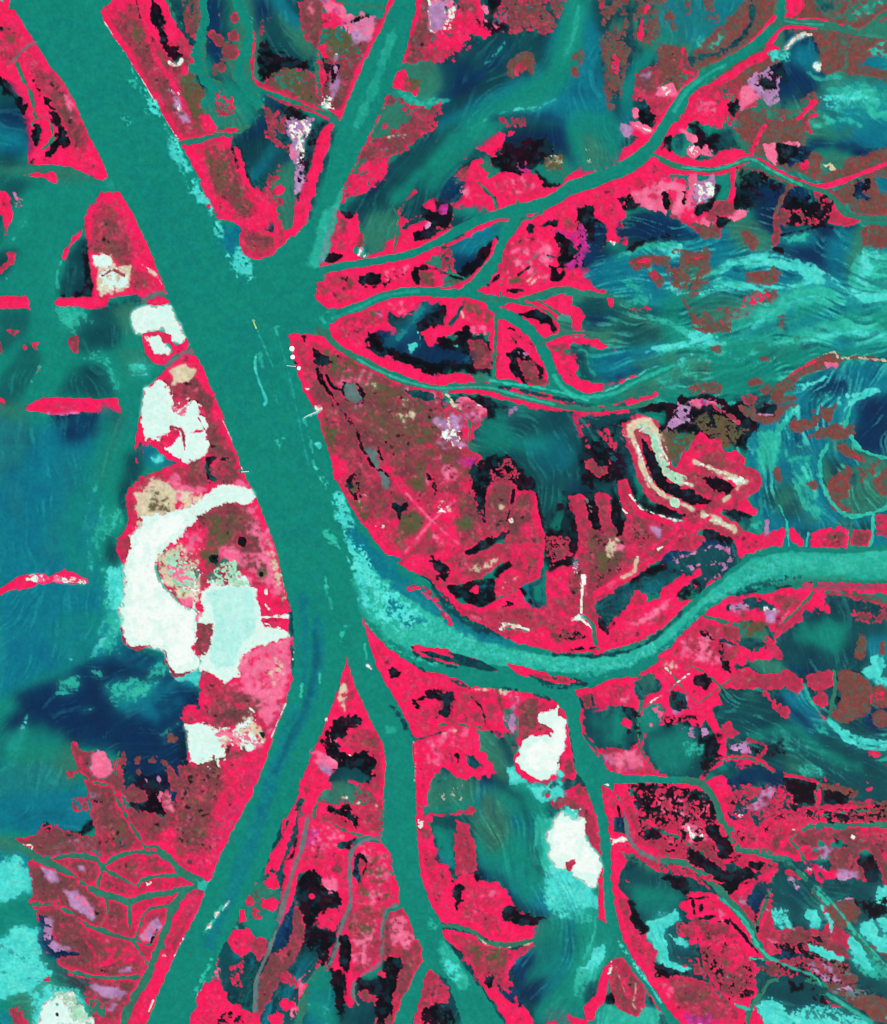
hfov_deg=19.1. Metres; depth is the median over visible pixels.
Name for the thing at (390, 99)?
marsh islet
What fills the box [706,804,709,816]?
marsh islet
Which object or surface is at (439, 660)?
marsh islet
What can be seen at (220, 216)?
marsh islet
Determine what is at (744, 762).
marsh islet
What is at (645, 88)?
marsh islet
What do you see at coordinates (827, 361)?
marsh bank
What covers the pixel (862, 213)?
marsh islet
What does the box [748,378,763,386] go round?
marsh islet
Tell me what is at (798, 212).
marsh islet
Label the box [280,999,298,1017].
marsh islet
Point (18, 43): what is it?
marsh bank
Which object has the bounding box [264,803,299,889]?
marsh islet
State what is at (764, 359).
marsh islet
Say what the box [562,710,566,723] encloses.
marsh islet
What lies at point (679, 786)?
marsh islet
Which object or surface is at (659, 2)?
marsh islet
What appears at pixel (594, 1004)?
marsh islet
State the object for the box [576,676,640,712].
marsh islet
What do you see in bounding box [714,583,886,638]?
marsh islet
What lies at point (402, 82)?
marsh islet
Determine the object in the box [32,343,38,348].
marsh islet
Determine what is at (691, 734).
marsh islet
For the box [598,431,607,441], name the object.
marsh islet
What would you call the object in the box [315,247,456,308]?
marsh island
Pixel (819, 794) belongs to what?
marsh islet
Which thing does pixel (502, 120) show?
marsh islet
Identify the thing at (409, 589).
marsh islet
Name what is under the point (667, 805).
marsh islet
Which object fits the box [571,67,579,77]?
marsh islet
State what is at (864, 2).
marsh islet
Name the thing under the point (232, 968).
marsh islet
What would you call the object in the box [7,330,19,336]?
marsh islet
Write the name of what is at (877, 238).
marsh islet
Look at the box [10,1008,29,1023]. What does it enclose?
marsh islet
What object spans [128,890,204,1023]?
marsh islet
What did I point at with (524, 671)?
marsh island
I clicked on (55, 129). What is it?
marsh islet
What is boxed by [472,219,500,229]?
marsh islet
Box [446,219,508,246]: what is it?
marsh islet
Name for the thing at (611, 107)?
marsh islet
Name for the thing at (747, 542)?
marsh bank
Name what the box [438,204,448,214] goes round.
marsh islet
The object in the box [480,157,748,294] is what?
marsh bank
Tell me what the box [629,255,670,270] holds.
marsh islet
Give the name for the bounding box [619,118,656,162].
marsh islet
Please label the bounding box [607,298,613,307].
marsh islet
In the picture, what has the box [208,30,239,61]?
marsh islet
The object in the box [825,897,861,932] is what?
marsh islet
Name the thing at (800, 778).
marsh islet
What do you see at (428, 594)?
marsh islet
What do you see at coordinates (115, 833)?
marsh islet
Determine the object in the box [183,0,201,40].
marsh islet
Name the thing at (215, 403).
marsh islet
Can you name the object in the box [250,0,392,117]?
marsh bank
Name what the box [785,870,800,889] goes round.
marsh islet
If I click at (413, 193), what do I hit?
marsh islet
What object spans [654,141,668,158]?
marsh islet
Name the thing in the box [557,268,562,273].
marsh islet
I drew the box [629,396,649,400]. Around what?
marsh islet
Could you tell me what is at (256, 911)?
marsh islet
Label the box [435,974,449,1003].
marsh islet
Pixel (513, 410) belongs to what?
marsh islet
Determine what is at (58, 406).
spoil bank
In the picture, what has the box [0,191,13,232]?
marsh islet
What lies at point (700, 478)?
marsh bank
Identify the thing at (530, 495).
marsh islet
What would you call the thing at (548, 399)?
marsh islet
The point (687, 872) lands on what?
marsh islet
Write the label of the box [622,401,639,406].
marsh islet
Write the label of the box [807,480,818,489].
marsh islet
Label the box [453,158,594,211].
marsh islet
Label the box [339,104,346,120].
marsh islet
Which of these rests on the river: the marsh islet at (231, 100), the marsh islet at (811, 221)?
the marsh islet at (231, 100)
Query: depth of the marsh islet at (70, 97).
308.63 m
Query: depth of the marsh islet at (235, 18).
308.64 m
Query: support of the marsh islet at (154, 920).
on the bay water
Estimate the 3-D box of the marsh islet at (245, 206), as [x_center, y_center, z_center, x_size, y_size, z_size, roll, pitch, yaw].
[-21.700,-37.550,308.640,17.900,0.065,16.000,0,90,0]
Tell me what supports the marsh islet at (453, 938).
on the bay water
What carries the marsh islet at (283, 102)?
on the bay water
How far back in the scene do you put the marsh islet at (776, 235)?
308.64 m
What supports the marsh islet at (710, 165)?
on the river
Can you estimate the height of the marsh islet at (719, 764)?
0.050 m
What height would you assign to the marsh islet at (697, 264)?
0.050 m
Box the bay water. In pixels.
[0,0,886,1023]
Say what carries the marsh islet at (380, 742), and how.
on the bay water
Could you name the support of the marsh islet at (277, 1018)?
on the bay water
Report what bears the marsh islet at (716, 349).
on the bay water
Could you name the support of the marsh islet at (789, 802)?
on the bay water
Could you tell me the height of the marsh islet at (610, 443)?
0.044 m
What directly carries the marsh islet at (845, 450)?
on the bay water
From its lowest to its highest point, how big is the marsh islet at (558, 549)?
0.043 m
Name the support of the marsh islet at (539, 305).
on the bay water
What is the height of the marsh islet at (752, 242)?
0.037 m
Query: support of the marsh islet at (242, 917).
on the bay water
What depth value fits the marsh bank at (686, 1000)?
308.63 m
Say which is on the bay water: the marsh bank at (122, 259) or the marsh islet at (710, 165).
the marsh bank at (122, 259)
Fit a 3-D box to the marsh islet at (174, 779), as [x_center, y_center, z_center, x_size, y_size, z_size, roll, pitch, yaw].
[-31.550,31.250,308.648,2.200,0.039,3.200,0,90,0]
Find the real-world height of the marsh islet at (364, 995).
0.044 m
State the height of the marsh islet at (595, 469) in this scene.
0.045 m
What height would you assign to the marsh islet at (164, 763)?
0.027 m
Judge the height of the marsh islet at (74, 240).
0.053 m
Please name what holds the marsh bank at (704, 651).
on the bay water
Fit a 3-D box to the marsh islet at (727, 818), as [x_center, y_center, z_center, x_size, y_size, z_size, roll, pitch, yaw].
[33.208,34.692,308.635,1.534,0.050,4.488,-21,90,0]
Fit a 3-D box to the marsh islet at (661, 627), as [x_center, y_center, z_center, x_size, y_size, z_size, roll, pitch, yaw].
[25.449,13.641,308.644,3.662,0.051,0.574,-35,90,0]
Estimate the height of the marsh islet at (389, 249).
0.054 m
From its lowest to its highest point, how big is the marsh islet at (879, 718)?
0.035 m
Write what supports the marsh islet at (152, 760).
on the bay water
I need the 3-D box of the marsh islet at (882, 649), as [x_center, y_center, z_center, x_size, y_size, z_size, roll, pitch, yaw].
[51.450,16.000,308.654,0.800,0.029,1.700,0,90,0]
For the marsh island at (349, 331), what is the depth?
308.63 m
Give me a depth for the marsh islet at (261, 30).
308.65 m
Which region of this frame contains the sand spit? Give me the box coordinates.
[0,569,88,595]
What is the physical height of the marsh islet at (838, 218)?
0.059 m
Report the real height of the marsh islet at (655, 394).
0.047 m
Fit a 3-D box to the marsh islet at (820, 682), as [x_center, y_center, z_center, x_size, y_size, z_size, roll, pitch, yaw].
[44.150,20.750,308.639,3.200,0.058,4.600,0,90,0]
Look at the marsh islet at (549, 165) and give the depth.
308.64 m
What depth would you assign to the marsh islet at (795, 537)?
308.63 m
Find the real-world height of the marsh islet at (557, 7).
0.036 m
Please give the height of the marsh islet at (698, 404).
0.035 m
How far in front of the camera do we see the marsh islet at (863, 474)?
308.65 m
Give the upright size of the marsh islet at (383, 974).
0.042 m
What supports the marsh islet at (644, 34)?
on the bay water
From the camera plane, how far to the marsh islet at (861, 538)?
308.64 m
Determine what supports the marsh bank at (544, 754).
on the bay water
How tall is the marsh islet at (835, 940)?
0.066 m
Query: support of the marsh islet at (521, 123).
on the bay water
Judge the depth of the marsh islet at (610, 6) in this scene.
308.64 m
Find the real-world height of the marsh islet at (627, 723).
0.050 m
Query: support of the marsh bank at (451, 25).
on the bay water
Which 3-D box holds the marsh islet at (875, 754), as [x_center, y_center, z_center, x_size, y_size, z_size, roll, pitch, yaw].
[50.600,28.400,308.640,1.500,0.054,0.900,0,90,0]
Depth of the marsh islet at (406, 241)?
308.63 m
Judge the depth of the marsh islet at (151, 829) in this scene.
308.63 m
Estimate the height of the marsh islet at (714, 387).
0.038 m
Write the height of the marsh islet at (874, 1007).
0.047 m
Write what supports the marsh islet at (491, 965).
on the bay water
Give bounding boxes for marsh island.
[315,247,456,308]
[330,297,494,385]
[412,646,452,657]
[414,970,444,1023]
[496,320,549,386]
[508,664,575,684]
[604,958,646,1017]
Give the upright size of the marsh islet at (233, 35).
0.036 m
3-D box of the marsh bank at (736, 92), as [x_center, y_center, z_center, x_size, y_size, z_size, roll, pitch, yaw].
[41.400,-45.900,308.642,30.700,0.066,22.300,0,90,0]
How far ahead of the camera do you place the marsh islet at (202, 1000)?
308.62 m
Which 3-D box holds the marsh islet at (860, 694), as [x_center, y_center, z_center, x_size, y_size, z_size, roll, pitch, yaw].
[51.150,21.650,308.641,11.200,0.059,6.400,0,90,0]
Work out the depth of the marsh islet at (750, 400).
308.64 m
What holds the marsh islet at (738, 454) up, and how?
on the bay water
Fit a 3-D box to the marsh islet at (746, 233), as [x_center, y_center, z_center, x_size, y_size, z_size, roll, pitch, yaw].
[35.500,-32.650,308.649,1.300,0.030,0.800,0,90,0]
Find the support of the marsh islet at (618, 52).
on the bay water
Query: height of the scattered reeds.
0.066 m
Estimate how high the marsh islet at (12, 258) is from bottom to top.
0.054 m
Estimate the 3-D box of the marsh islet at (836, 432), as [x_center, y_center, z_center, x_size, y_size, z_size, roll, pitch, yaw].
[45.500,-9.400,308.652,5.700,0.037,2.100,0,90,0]
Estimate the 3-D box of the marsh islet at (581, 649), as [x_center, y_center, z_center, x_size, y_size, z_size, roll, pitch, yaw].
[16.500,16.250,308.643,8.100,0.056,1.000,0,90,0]
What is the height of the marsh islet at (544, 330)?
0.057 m
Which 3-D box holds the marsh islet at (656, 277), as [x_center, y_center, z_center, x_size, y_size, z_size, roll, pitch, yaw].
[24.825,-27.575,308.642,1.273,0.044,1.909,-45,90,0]
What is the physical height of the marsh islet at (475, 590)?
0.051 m
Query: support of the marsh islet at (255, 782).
on the bay water
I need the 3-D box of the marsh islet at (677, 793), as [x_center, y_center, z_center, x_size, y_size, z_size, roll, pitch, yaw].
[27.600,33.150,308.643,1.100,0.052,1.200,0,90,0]
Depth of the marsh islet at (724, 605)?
308.62 m
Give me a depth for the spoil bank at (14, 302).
308.63 m
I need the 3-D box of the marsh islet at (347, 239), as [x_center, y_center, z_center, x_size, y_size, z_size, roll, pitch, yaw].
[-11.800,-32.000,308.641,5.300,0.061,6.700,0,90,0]
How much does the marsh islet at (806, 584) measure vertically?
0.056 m
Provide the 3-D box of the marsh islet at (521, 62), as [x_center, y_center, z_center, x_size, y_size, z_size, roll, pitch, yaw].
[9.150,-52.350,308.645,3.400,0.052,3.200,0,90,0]
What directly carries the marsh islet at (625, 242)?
on the bay water
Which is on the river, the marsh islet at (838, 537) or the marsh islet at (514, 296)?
the marsh islet at (514, 296)
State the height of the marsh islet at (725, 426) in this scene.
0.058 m
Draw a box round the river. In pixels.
[0,0,886,1023]
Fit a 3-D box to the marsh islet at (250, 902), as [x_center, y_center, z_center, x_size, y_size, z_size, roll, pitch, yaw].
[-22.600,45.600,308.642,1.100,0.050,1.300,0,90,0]
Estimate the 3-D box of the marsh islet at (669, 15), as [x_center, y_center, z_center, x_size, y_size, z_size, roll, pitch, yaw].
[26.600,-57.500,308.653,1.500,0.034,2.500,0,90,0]
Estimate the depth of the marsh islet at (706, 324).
308.64 m
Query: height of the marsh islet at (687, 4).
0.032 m
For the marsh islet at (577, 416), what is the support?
on the bay water
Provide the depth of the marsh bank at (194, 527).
308.63 m
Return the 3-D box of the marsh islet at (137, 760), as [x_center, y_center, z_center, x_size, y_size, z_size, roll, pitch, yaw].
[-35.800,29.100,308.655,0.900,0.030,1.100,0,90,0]
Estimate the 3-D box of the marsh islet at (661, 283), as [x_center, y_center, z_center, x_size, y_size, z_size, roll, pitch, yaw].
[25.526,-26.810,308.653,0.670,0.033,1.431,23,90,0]
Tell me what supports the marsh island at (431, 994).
on the bay water
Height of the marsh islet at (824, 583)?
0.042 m
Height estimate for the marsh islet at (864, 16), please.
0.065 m
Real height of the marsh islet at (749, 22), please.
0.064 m
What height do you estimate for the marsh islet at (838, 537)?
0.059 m
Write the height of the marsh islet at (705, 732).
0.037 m
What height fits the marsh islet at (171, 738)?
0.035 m
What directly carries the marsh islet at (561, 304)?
on the bay water
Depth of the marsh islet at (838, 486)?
308.64 m
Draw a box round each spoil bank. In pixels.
[0,296,30,309]
[26,397,121,414]
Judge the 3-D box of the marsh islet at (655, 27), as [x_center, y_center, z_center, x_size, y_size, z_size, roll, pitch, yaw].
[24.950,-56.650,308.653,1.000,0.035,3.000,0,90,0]
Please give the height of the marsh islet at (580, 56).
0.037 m
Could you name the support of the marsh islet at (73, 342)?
on the bay water
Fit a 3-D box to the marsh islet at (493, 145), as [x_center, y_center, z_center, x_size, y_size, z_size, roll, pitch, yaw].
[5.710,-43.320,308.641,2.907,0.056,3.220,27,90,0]
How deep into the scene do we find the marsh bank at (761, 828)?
308.63 m
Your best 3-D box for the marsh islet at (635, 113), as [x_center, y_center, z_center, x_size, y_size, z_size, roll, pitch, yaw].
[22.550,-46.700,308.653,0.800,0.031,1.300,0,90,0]
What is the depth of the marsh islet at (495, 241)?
308.64 m
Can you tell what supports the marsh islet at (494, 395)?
on the bay water
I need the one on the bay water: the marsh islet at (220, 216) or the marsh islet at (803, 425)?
the marsh islet at (803, 425)
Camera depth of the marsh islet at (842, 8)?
308.66 m
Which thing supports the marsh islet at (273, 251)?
on the bay water
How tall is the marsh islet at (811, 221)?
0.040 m
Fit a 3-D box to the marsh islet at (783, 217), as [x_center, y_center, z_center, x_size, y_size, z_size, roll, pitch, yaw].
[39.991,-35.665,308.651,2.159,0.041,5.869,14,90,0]
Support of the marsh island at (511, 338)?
on the bay water
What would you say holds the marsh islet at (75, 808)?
on the bay water
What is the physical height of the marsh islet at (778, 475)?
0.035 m
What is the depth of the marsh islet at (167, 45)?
308.63 m
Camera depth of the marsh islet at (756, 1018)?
308.63 m
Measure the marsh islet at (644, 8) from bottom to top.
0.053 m
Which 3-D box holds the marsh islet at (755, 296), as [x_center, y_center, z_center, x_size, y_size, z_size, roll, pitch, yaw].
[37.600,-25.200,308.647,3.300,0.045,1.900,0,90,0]
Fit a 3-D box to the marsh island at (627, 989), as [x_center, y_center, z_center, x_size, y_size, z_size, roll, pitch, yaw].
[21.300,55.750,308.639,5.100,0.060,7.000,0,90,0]
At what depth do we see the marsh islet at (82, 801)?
308.65 m
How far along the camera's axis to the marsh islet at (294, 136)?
308.64 m
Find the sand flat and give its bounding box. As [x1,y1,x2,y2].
[546,784,606,922]
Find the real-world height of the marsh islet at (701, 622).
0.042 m
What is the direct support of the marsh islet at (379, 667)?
on the bay water
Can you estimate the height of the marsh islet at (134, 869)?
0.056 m
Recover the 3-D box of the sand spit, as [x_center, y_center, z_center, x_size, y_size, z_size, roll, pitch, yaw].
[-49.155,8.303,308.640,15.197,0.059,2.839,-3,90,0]
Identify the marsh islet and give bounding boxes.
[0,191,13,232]
[0,252,15,273]
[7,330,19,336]
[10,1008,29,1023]
[16,742,148,863]
[29,172,57,183]
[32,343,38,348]
[51,123,58,134]
[56,74,87,133]
[62,230,82,260]
[68,336,79,353]
[72,797,89,810]
[72,802,79,812]
[101,0,178,138]
[107,854,174,884]
[122,791,220,881]
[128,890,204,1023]
[130,0,238,140]
[134,756,141,764]
[136,908,166,962]
[149,756,156,762]
[161,760,167,766]
[165,765,183,791]
[167,733,178,743]
[179,346,193,354]
[182,123,334,259]
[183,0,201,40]
[190,978,216,1023]
[195,356,242,470]
[201,182,224,219]
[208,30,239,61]
[213,63,225,75]
[214,967,219,976]
[215,102,233,116]
[222,95,235,110]
[228,30,239,40]
[230,966,236,971]
[231,12,239,22]
[231,973,242,987]
[235,727,276,824]
[237,960,243,969]
[239,910,246,922]
[242,473,278,564]
[246,896,254,906]
[253,908,262,918]
[260,25,264,34]
[262,219,307,257]
[263,106,314,164]
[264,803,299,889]
[268,1011,283,1023]
[278,100,329,121]
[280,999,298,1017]
[320,210,364,267]
[332,336,350,349]
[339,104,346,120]
[341,98,442,203]
[358,989,378,1003]
[366,238,394,258]
[366,628,393,695]
[376,732,385,757]
[377,971,386,977]
[385,95,396,105]
[393,70,421,96]
[395,217,451,252]
[406,190,416,200]
[407,585,420,591]
[417,823,454,924]
[423,198,438,211]
[423,586,439,602]
[434,658,454,664]
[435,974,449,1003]
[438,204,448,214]
[441,267,481,289]
[441,611,452,625]
[443,930,469,965]
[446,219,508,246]
[448,390,546,410]
[451,807,475,815]
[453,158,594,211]
[458,932,535,1023]
[459,397,486,420]
[470,585,478,593]
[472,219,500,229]
[476,132,505,156]
[484,238,498,264]
[496,459,537,505]
[498,0,557,34]
[499,116,509,127]
[499,302,545,313]
[502,295,529,298]
[507,52,535,78]
[509,407,517,416]
[511,117,526,127]
[522,316,559,337]
[526,301,558,319]
[535,395,556,400]
[542,295,583,320]
[545,155,562,170]
[546,334,608,393]
[546,536,573,562]
[547,407,570,412]
[550,646,618,654]
[551,0,562,18]
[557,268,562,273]
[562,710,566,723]
[567,966,606,1023]
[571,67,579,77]
[572,49,584,65]
[572,314,585,331]
[572,410,629,437]
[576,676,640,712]
[580,709,586,734]
[585,459,608,477]
[598,0,629,26]
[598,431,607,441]
[599,17,631,102]
[599,745,667,776]
[607,104,614,109]
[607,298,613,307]
[608,436,617,450]
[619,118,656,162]
[621,237,627,245]
[621,718,632,728]
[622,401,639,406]
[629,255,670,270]
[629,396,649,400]
[633,0,651,20]
[633,18,652,45]
[633,67,655,114]
[633,108,638,118]
[647,270,662,284]
[647,618,672,635]
[648,392,658,398]
[651,784,702,807]
[652,16,660,40]
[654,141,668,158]
[655,0,777,126]
[656,0,667,5]
[657,278,664,288]
[657,797,677,817]
[664,11,676,31]
[667,145,713,159]
[667,247,713,297]
[668,412,690,429]
[668,865,725,884]
[670,160,736,162]
[674,790,683,799]
[675,617,709,643]
[677,402,690,416]
[680,162,730,167]
[683,298,690,310]
[684,1,690,11]
[687,381,722,395]
[688,398,725,412]
[688,727,695,738]
[689,307,733,333]
[695,413,748,447]
[702,728,708,737]
[703,0,714,11]
[705,595,743,616]
[706,775,793,797]
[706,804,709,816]
[708,14,719,20]
[709,762,723,770]
[710,346,720,353]
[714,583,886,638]
[714,792,731,825]
[714,820,726,837]
[715,545,730,554]
[719,563,727,571]
[726,759,757,769]
[733,451,745,459]
[741,230,751,236]
[742,395,757,405]
[743,234,759,250]
[745,266,781,285]
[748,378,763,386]
[750,289,777,304]
[750,1007,763,1023]
[757,899,849,959]
[760,357,770,360]
[762,961,794,977]
[772,230,782,247]
[773,183,796,230]
[773,467,782,482]
[779,956,886,1023]
[784,773,818,784]
[785,0,886,30]
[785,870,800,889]
[786,797,793,808]
[788,404,837,433]
[790,528,803,546]
[792,209,804,220]
[802,582,812,587]
[807,217,818,223]
[807,423,855,440]
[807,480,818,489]
[807,669,833,708]
[810,526,848,548]
[815,0,858,17]
[817,788,821,796]
[818,582,833,585]
[821,784,858,795]
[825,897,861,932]
[827,210,859,226]
[827,466,853,511]
[832,669,886,723]
[836,443,864,462]
[851,529,871,546]
[854,634,867,660]
[855,212,885,215]
[857,463,876,482]
[860,224,886,249]
[861,0,867,5]
[869,751,881,757]
[871,710,886,727]
[873,469,886,496]
[876,515,886,537]
[879,641,885,655]
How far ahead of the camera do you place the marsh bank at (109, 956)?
308.64 m
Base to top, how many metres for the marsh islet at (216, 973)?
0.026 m
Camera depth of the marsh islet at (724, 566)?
308.65 m
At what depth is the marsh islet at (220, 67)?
308.64 m
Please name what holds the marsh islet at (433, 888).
on the bay water
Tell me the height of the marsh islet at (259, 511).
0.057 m
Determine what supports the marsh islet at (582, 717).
on the bay water
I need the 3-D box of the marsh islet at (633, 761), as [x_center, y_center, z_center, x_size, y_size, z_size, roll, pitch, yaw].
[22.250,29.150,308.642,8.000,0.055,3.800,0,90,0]
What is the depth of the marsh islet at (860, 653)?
308.64 m
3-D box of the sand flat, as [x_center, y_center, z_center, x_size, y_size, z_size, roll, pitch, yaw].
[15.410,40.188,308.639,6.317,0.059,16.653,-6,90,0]
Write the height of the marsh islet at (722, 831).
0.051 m
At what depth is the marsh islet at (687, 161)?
308.63 m
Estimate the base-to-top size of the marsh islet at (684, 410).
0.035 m
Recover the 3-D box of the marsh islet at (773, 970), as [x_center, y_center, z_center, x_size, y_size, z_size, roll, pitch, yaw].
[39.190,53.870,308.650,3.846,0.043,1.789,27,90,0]
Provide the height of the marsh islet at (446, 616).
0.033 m
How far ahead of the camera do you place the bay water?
308.67 m
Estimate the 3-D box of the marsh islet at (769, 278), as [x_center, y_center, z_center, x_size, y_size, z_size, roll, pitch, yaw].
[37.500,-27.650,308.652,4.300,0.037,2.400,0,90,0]
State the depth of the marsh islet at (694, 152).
308.64 m
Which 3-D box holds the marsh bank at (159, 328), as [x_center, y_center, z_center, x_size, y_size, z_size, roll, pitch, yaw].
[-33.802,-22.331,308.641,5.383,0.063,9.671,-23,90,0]
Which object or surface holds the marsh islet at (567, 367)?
on the bay water
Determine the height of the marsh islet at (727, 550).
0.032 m
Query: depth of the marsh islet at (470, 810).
308.63 m
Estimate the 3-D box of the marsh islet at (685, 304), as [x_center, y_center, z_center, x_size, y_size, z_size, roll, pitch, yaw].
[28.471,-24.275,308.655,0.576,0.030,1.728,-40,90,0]
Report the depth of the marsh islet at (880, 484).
308.64 m
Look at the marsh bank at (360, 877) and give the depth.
308.63 m
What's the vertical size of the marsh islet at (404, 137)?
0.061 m
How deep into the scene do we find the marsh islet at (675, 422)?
308.64 m
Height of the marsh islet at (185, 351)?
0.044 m
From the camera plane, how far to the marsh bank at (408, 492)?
308.63 m
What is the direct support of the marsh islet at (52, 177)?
on the bay water
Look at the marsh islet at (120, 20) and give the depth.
308.63 m
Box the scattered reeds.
[4,0,886,1023]
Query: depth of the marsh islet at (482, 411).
308.64 m
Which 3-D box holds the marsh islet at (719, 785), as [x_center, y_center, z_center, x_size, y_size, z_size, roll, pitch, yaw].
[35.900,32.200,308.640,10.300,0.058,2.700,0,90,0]
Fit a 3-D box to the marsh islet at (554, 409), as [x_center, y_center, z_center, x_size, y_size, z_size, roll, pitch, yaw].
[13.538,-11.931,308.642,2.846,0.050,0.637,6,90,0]
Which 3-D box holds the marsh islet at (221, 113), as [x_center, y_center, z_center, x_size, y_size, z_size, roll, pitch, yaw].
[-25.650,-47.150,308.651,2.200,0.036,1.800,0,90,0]
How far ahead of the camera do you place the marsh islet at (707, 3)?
308.64 m
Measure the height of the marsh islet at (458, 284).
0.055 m
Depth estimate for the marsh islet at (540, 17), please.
308.64 m
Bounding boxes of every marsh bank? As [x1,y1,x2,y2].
[0,0,107,179]
[28,858,193,1023]
[55,192,165,309]
[116,352,293,852]
[126,289,189,361]
[202,658,422,1023]
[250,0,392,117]
[289,334,545,648]
[365,624,576,942]
[402,0,491,64]
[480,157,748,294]
[543,414,762,650]
[602,784,778,1023]
[639,620,804,772]
[666,25,886,214]
[721,794,886,884]
[734,519,785,558]
[738,351,886,424]
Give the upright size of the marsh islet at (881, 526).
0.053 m
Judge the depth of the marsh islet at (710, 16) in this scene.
308.65 m
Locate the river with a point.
(344, 574)
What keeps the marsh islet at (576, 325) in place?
on the bay water
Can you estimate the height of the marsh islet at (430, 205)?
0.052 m
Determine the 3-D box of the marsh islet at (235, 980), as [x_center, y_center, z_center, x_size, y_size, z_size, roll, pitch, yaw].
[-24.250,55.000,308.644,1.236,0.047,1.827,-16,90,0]
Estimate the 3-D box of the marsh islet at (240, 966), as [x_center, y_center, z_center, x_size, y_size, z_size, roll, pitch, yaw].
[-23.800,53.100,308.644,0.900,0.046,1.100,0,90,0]
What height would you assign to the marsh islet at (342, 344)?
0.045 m
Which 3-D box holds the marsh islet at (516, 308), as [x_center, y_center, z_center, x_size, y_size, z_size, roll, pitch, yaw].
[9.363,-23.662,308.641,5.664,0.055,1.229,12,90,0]
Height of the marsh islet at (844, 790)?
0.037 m

